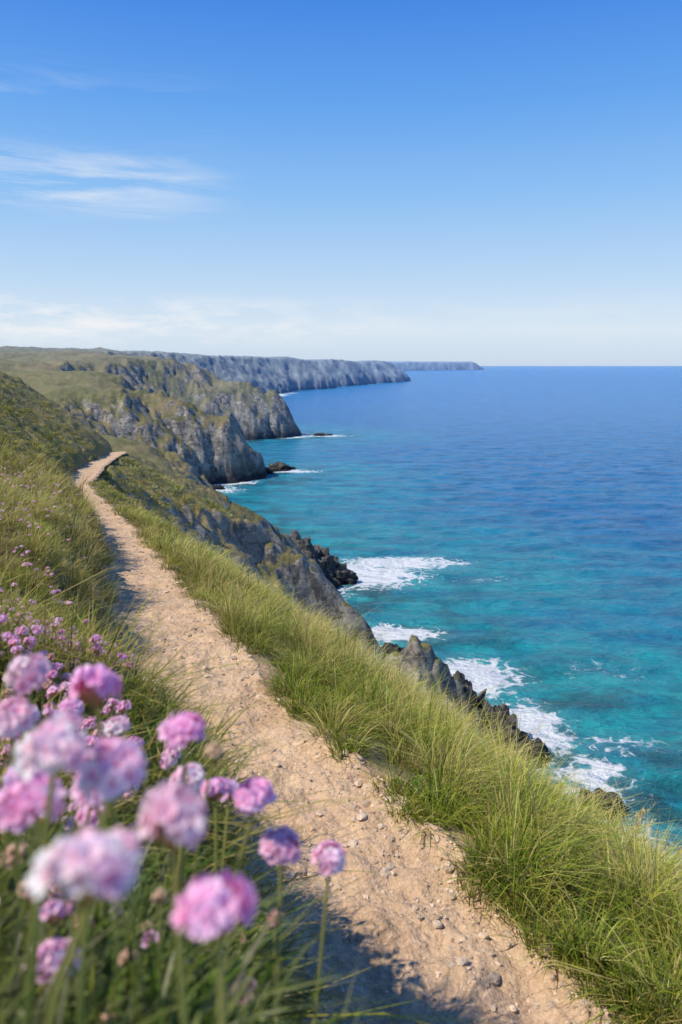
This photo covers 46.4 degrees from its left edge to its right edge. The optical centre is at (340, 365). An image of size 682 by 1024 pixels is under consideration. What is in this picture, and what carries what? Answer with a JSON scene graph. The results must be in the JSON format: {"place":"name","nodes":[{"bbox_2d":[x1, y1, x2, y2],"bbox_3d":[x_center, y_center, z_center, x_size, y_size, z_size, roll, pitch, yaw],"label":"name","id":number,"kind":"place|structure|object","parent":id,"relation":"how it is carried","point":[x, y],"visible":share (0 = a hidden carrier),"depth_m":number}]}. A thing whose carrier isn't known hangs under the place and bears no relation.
{"place":"outdoors","nodes":[
{"label":"outdoors","id":0,"kind":"place"},
{"bbox_2d":[0,346,679,1023],"bbox_3d":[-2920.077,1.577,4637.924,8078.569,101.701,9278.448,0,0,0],"label":"coastal terrain","id":1,"kind":"structure","parent":0,"point":[194,422],"depth_m":186.69},
{"bbox_2d":[0,458,144,831],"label":"thrift flowers","id":2,"kind":"object","parent":1,"relation":"on","point":[120,709],"visible":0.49,"depth_m":1.50},
{"bbox_2d":[0,795,246,1023],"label":"thrift buds","id":3,"kind":"object","parent":1,"relation":"on","point":[53,913],"visible":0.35,"depth_m":0.56},
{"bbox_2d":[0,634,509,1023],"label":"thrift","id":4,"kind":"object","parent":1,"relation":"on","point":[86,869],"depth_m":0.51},
{"bbox_2d":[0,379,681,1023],"bbox_3d":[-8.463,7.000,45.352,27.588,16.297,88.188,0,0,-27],"label":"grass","id":5,"kind":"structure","parent":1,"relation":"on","point":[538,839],"depth_m":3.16},
{"bbox_2d":[71,451,617,1023],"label":"footpath","id":6,"kind":"structure","parent":1,"relation":"on","point":[397,925],"depth_m":2.72},
{"bbox_2d":[321,621,681,858],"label":"seed grass","id":7,"kind":"structure","parent":1,"relation":"on","point":[639,816],"depth_m":4.44},
{"bbox_2d":[0,0,681,365],"label":"sky","id":8,"kind":"structure","parent":0,"point":[481,182]},
{"bbox_2d":[214,366,681,865],"bbox_3d":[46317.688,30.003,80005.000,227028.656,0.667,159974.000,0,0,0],"label":"sea","id":9,"kind":"structure","parent":0,"point":[492,526],"depth_m":144.06},
{"bbox_2d":[213,484,224,489],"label":"sea rock","id":10,"kind":"object","parent":9,"relation":"in","point":[218,487],"visible":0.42,"depth_m":192.83},
{"bbox_2d":[265,467,272,473],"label":"sea rock","id":11,"kind":"object","parent":9,"relation":"in","point":[268,470],"visible":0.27,"depth_m":221.14},
{"bbox_2d":[268,461,289,471],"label":"sea rock","id":12,"kind":"object","parent":9,"relation":"in","point":[279,466],"visible":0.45,"depth_m":226.87},
{"bbox_2d":[289,530,341,587],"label":"sea rock","id":13,"kind":"object","parent":9,"relation":"in","point":[307,548],"visible":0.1,"depth_m":108.33},
{"bbox_2d":[313,433,326,435],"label":"sea rock","id":14,"kind":"object","parent":9,"relation":"in","point":[319,434],"visible":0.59,"depth_m":340.92},
{"bbox_2d":[315,544,339,577],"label":"sea rock","id":15,"kind":"object","parent":9,"relation":"in","point":[323,552],"visible":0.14,"depth_m":109.87},
{"bbox_2d":[332,562,357,585],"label":"sea rock","id":16,"kind":"object","parent":9,"relation":"in","point":[344,574],"visible":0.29,"depth_m":108.98},
{"bbox_2d":[381,642,403,654],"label":"sea rock","id":17,"kind":"object","parent":9,"relation":"in","point":[391,646],"visible":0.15,"depth_m":81.45},
{"bbox_2d":[453,670,486,708],"bbox_3d":[9.512,30.570,63.942,5.644,11.834,6.231,0,0,-25],"label":"sea rock","id":18,"kind":"object","parent":9,"relation":"in","point":[467,685],"visible":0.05,"depth_m":63.68},
{"bbox_2d":[477,699,528,743],"bbox_3d":[12.167,30.396,63.010,5.443,8.256,5.830,0,0,-13],"label":"sea rock","id":19,"kind":"object","parent":9,"relation":"in","point":[504,710],"visible":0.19,"depth_m":62.16},
{"bbox_2d":[518,735,550,768],"bbox_3d":[14.369,30.271,60.943,3.846,3.462,3.664,0,0,0],"label":"sea rock","id":20,"kind":"object","parent":9,"relation":"in","point":[538,747],"visible":0.3,"depth_m":60.42},
{"bbox_2d":[579,787,627,819],"bbox_3d":[17.692,30.170,54.049,3.349,2.765,3.401,0,0,0],"label":"sea rock","id":21,"kind":"object","parent":9,"relation":"in","point":[606,796],"visible":0.29,"depth_m":53.42}
]}

